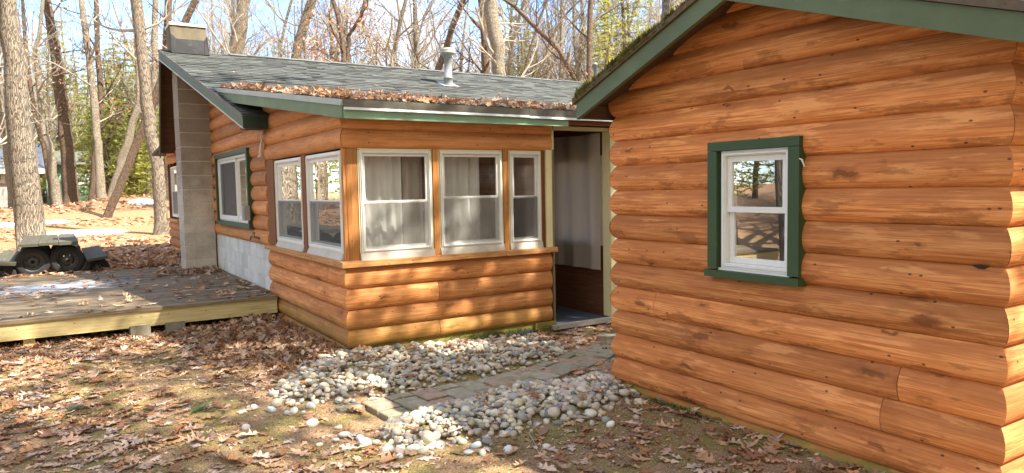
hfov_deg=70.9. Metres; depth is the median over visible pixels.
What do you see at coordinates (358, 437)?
loose stone
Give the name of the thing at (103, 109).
pine tree
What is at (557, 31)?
bare tree
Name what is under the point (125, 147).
bare tree
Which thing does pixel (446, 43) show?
bare tree
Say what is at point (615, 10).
pine tree
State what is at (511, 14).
bare tree
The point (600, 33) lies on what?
pine tree
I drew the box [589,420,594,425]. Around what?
loose stone
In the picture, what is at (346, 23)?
bare tree
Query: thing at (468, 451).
loose stone
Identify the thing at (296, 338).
leaf pile
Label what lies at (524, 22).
bare tree
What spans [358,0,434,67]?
bare tree
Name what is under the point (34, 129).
bare tree
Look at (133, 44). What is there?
bare tree
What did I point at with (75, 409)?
pine sprig
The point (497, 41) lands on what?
oak tree
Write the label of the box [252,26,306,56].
bare tree
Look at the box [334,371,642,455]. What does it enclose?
pebble bed
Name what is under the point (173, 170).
window
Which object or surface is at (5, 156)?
bare tree
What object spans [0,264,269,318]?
deck leaves
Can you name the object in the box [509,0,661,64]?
bare tree
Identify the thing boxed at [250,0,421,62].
bare tree
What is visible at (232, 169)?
window
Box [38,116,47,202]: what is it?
pine tree
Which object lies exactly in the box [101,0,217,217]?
bare tree
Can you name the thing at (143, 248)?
forest leaf litter
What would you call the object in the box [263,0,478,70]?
bare tree
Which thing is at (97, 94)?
bare tree
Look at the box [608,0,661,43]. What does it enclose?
bare tree
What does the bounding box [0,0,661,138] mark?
sky
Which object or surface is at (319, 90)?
roof leaves
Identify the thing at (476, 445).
loose stone
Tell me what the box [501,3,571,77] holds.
bare tree
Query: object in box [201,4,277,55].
bare tree
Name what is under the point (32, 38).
bare tree
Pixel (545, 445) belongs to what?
loose stone
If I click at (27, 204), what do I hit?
oak tree
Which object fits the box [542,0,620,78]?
bare tree
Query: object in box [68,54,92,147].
pine tree
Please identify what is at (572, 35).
bare tree
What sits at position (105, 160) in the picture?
pine tree
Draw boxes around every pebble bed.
[261,333,571,407]
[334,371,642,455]
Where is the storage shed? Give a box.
[0,144,45,206]
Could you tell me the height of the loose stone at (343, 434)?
0.046 m
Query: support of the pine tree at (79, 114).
on the ground
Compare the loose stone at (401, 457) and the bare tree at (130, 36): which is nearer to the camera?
the loose stone at (401, 457)
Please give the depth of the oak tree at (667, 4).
19.77 m
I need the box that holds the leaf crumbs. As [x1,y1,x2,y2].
[0,325,870,472]
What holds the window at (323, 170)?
in the log cabin at (266, 189)
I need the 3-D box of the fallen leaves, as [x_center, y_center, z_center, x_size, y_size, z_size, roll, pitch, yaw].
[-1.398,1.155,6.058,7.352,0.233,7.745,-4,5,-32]
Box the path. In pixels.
[334,333,616,420]
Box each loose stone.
[241,424,250,429]
[266,406,275,412]
[283,410,291,414]
[290,407,297,413]
[305,418,318,426]
[306,402,315,409]
[338,431,350,437]
[355,434,363,439]
[358,437,371,446]
[381,444,393,453]
[395,453,403,458]
[463,449,473,454]
[469,441,481,448]
[479,449,485,455]
[503,445,512,452]
[542,443,550,447]
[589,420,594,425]
[606,420,614,427]
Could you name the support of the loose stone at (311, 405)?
on the ground
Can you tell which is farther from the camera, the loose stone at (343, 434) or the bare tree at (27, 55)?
the bare tree at (27, 55)
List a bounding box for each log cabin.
[152,21,617,349]
[571,0,1023,472]
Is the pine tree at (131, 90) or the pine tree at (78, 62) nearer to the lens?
the pine tree at (131, 90)
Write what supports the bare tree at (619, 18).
on the ground
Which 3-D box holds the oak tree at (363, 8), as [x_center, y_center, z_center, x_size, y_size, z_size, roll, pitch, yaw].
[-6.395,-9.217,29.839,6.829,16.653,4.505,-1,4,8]
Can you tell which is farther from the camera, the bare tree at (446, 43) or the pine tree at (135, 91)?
the pine tree at (135, 91)
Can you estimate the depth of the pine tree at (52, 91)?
63.30 m
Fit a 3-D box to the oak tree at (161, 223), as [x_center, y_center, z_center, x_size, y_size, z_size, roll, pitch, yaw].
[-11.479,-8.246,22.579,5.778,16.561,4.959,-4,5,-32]
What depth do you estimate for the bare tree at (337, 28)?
48.23 m
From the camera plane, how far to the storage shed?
43.17 m
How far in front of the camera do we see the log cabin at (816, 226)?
4.04 m
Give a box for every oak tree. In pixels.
[0,0,46,250]
[26,0,158,203]
[41,0,191,234]
[104,0,300,64]
[179,0,339,60]
[270,0,379,63]
[288,0,389,62]
[429,0,554,77]
[430,0,582,76]
[660,0,680,20]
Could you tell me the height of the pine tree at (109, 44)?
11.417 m
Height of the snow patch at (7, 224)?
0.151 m
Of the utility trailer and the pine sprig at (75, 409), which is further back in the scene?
the utility trailer
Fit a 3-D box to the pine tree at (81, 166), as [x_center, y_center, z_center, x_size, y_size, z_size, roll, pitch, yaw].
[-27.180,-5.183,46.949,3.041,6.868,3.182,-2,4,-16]
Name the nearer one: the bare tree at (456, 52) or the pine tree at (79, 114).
the bare tree at (456, 52)
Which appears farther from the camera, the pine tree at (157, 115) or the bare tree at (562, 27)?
the pine tree at (157, 115)
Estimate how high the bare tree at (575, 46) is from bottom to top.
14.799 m
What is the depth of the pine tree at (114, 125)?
43.59 m
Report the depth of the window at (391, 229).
7.08 m
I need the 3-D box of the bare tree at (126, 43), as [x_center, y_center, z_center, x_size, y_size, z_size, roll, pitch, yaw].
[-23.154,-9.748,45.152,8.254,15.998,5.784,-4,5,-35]
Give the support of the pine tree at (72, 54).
on the ground
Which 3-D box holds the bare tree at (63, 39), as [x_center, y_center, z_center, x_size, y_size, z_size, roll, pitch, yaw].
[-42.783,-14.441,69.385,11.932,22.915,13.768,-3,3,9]
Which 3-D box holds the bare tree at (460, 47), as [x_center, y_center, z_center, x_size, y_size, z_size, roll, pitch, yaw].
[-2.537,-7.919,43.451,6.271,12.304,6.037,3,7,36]
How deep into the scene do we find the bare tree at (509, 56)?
36.75 m
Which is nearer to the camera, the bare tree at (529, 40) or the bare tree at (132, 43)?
the bare tree at (132, 43)
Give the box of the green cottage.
[46,151,111,204]
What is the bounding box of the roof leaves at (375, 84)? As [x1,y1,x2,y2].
[237,65,559,99]
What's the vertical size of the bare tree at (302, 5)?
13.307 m
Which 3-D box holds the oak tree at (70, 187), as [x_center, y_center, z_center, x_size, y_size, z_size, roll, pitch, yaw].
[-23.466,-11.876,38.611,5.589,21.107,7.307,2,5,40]
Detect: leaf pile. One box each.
[117,250,180,267]
[164,313,352,379]
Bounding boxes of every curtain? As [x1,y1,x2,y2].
[364,156,401,220]
[402,157,421,199]
[444,157,478,240]
[513,133,600,269]
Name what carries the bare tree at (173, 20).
on the ground
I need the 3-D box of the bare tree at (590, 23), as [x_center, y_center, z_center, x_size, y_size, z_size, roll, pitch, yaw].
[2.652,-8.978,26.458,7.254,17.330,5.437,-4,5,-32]
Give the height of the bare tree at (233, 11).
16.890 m
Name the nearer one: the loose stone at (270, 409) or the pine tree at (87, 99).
the loose stone at (270, 409)
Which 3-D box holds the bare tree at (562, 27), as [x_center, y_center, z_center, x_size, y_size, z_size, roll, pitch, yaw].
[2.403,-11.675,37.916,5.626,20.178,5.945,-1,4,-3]
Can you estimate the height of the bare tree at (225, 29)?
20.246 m
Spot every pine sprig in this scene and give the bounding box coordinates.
[58,403,88,414]
[191,403,208,413]
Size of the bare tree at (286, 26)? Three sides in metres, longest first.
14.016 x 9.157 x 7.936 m
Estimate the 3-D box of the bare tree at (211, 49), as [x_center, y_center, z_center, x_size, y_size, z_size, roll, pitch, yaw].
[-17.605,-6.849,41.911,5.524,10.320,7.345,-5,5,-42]
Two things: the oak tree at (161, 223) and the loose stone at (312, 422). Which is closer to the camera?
the loose stone at (312, 422)
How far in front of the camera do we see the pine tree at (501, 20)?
39.27 m
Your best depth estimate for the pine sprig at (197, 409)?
5.22 m
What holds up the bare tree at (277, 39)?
on the ground
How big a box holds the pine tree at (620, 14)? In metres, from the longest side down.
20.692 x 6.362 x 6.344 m
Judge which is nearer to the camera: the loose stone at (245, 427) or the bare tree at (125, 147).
the loose stone at (245, 427)
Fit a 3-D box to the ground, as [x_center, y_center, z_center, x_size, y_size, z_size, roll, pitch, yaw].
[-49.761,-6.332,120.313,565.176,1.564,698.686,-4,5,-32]
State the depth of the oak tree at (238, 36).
28.25 m
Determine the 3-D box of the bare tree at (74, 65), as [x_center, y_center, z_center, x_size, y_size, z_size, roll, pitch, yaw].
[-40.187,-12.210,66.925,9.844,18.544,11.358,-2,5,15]
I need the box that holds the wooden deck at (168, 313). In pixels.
[0,266,277,345]
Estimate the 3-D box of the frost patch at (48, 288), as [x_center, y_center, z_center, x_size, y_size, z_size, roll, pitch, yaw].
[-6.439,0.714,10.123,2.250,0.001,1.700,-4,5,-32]
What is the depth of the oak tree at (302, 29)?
30.83 m
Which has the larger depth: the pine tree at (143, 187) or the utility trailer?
the pine tree at (143, 187)
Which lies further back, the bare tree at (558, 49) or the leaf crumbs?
the bare tree at (558, 49)
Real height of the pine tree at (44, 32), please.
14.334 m
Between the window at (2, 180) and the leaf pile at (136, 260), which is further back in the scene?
the window at (2, 180)
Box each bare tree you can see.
[0,0,51,74]
[0,0,90,131]
[0,0,125,204]
[0,1,53,207]
[0,19,64,145]
[2,0,69,69]
[2,0,135,197]
[3,11,97,148]
[4,48,66,161]
[17,0,51,204]
[17,0,140,200]
[18,1,85,199]
[19,0,123,103]
[19,2,104,140]
[29,8,97,142]
[71,0,178,161]
[73,42,135,138]
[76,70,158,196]
[85,6,162,121]
[89,0,179,128]
[94,0,160,198]
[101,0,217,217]
[103,6,162,87]
[104,0,222,196]
[108,0,260,73]
[109,0,172,200]
[120,0,210,80]
[127,1,192,70]
[131,0,276,125]
[135,0,296,67]
[158,0,226,67]
[158,31,229,123]
[159,0,314,54]
[174,0,273,55]
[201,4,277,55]
[211,0,313,56]
[244,0,347,60]
[246,0,347,60]
[248,17,325,57]
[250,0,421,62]
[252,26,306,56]
[253,0,405,64]
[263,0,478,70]
[264,8,322,58]
[285,0,398,66]
[287,0,388,64]
[296,0,402,65]
[304,0,454,68]
[306,19,360,60]
[314,3,374,62]
[344,25,408,66]
[353,0,480,69]
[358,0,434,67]
[364,0,476,70]
[391,31,453,68]
[398,0,514,75]
[400,0,481,72]
[405,4,477,68]
[406,10,490,72]
[427,6,489,71]
[433,0,571,76]
[447,0,552,76]
[469,0,582,78]
[490,0,652,79]
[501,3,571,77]
[503,0,597,81]
[505,0,615,80]
[506,0,619,81]
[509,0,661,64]
[512,0,569,80]
[515,0,586,79]
[517,0,634,81]
[522,0,598,78]
[527,0,580,77]
[533,0,637,80]
[541,0,646,79]
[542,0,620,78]
[564,1,631,80]
[607,0,643,52]
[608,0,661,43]
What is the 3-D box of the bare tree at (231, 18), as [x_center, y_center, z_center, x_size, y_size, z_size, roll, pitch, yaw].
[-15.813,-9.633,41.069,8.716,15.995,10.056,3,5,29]
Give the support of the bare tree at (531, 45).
on the ground
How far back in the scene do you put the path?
5.81 m
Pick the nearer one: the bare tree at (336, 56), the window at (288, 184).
the window at (288, 184)
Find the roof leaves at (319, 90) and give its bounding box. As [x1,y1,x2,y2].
[220,81,575,110]
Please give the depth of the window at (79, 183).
50.08 m
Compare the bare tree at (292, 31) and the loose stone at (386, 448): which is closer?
the loose stone at (386, 448)
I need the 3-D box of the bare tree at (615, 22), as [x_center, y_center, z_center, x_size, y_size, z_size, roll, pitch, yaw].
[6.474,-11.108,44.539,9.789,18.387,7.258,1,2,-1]
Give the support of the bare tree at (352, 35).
on the ground
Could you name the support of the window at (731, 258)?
in the log cabin at (816, 226)
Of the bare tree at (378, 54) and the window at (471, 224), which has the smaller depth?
the window at (471, 224)
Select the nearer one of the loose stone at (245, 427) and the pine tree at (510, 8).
the loose stone at (245, 427)
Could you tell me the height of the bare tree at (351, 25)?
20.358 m
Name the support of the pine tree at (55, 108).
on the ground
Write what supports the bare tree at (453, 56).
on the ground
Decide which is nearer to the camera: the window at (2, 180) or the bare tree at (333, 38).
the window at (2, 180)
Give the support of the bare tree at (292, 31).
on the ground
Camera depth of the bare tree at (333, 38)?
52.71 m
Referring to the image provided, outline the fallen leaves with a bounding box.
[0,314,885,472]
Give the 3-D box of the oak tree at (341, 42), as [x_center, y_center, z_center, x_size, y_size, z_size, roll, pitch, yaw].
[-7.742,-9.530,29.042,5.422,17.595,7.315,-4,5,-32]
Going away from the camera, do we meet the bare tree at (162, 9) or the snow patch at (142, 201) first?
the snow patch at (142, 201)
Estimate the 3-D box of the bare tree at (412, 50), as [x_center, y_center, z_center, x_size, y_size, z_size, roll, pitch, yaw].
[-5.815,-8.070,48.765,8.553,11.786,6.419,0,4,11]
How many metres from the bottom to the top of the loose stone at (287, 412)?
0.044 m
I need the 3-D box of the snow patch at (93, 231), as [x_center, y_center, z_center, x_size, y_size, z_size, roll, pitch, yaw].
[-13.669,-0.121,22.901,3.040,0.166,2.281,-6,6,-53]
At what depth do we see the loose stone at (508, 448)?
4.28 m
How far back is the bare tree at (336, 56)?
41.01 m
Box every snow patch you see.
[0,222,13,226]
[45,220,69,223]
[46,229,127,234]
[127,199,152,204]
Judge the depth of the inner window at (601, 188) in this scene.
8.68 m
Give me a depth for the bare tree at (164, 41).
32.84 m
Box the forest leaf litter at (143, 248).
[0,194,180,278]
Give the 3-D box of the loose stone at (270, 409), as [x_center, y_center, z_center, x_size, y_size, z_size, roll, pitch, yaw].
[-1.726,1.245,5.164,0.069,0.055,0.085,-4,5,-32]
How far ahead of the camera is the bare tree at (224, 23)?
50.59 m
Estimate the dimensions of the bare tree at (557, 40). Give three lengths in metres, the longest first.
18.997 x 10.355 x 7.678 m
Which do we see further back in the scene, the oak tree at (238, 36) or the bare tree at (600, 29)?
the bare tree at (600, 29)
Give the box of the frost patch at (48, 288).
[0,277,138,296]
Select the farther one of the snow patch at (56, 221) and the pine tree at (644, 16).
the pine tree at (644, 16)
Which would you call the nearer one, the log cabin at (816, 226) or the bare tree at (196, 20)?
the log cabin at (816, 226)
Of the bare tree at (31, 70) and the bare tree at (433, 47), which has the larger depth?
the bare tree at (433, 47)
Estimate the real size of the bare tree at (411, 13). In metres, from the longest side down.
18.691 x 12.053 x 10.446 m
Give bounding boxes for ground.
[0,197,869,472]
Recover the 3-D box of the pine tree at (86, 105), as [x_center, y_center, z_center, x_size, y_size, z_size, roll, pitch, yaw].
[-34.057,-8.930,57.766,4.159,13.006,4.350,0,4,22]
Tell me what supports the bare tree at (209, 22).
on the ground
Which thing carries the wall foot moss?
on the ground
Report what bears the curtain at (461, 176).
hanging from the log cabin at (266, 189)
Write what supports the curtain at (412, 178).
hanging from the log cabin at (266, 189)
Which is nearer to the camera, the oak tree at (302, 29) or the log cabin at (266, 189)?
the log cabin at (266, 189)
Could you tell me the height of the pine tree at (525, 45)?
9.524 m
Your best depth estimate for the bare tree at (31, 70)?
51.33 m
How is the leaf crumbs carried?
on the ground
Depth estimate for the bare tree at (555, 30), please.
35.96 m
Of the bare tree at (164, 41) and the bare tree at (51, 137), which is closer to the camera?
the bare tree at (164, 41)
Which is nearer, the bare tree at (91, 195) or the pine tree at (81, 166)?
the bare tree at (91, 195)
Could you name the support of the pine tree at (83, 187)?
on the ground
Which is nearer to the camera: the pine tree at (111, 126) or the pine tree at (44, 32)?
the pine tree at (111, 126)
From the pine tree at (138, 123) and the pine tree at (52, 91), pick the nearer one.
the pine tree at (138, 123)
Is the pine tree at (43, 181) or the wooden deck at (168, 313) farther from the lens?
the pine tree at (43, 181)
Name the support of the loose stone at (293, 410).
on the ground
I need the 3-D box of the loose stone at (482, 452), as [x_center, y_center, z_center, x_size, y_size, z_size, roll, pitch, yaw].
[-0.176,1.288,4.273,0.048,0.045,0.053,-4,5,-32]
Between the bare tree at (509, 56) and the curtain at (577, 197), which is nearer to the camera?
the curtain at (577, 197)
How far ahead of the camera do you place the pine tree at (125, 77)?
55.47 m
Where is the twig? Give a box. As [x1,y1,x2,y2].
[568,415,590,418]
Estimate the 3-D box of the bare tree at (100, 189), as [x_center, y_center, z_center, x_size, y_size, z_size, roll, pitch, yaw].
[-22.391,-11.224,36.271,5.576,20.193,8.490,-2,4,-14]
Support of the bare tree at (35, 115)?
on the ground
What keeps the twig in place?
on the ground
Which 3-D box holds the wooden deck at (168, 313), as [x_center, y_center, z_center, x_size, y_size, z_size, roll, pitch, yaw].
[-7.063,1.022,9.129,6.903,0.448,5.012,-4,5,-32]
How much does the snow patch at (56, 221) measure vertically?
0.138 m
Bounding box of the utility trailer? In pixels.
[0,233,109,275]
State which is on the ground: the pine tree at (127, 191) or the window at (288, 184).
the pine tree at (127, 191)
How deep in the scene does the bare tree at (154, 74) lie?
39.87 m
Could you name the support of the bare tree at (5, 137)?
on the ground
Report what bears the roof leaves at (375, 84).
on the log cabin at (266, 189)
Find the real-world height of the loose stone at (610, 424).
0.054 m
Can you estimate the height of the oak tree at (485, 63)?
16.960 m
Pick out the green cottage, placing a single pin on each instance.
(58, 154)
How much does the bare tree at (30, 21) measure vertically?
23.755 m
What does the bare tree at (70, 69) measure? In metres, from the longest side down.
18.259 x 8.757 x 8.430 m
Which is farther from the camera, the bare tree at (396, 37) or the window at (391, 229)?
the bare tree at (396, 37)
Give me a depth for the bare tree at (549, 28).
38.75 m
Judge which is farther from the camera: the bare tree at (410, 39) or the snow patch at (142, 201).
the bare tree at (410, 39)
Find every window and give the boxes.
[0,174,4,182]
[77,170,88,184]
[170,166,178,216]
[217,153,247,223]
[274,157,303,251]
[305,151,343,260]
[356,148,434,260]
[438,149,504,254]
[508,150,543,249]
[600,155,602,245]
[721,147,787,273]
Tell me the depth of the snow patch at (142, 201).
31.60 m
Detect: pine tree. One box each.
[22,38,58,190]
[31,30,76,203]
[32,40,82,189]
[35,15,90,150]
[35,41,77,185]
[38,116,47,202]
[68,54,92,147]
[70,47,104,148]
[72,36,118,191]
[72,91,92,150]
[73,44,136,195]
[75,107,104,200]
[78,54,117,148]
[79,63,141,188]
[85,137,115,192]
[87,27,141,180]
[102,37,158,193]
[105,109,147,197]
[109,54,133,136]
[113,26,172,178]
[125,122,147,196]
[126,107,163,196]
[134,48,173,191]
[480,6,518,74]
[504,0,532,73]
[514,31,544,77]
[572,0,635,73]
[583,0,621,81]
[584,0,653,72]
[604,0,641,41]
[617,0,658,51]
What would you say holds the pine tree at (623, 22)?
on the ground
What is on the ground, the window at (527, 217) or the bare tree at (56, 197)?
the bare tree at (56, 197)
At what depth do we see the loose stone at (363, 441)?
4.44 m
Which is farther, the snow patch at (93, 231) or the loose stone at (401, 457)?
the snow patch at (93, 231)
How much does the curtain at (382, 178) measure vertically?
1.126 m
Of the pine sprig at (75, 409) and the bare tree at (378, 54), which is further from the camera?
the bare tree at (378, 54)
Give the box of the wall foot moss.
[412,325,700,416]
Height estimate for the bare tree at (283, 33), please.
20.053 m

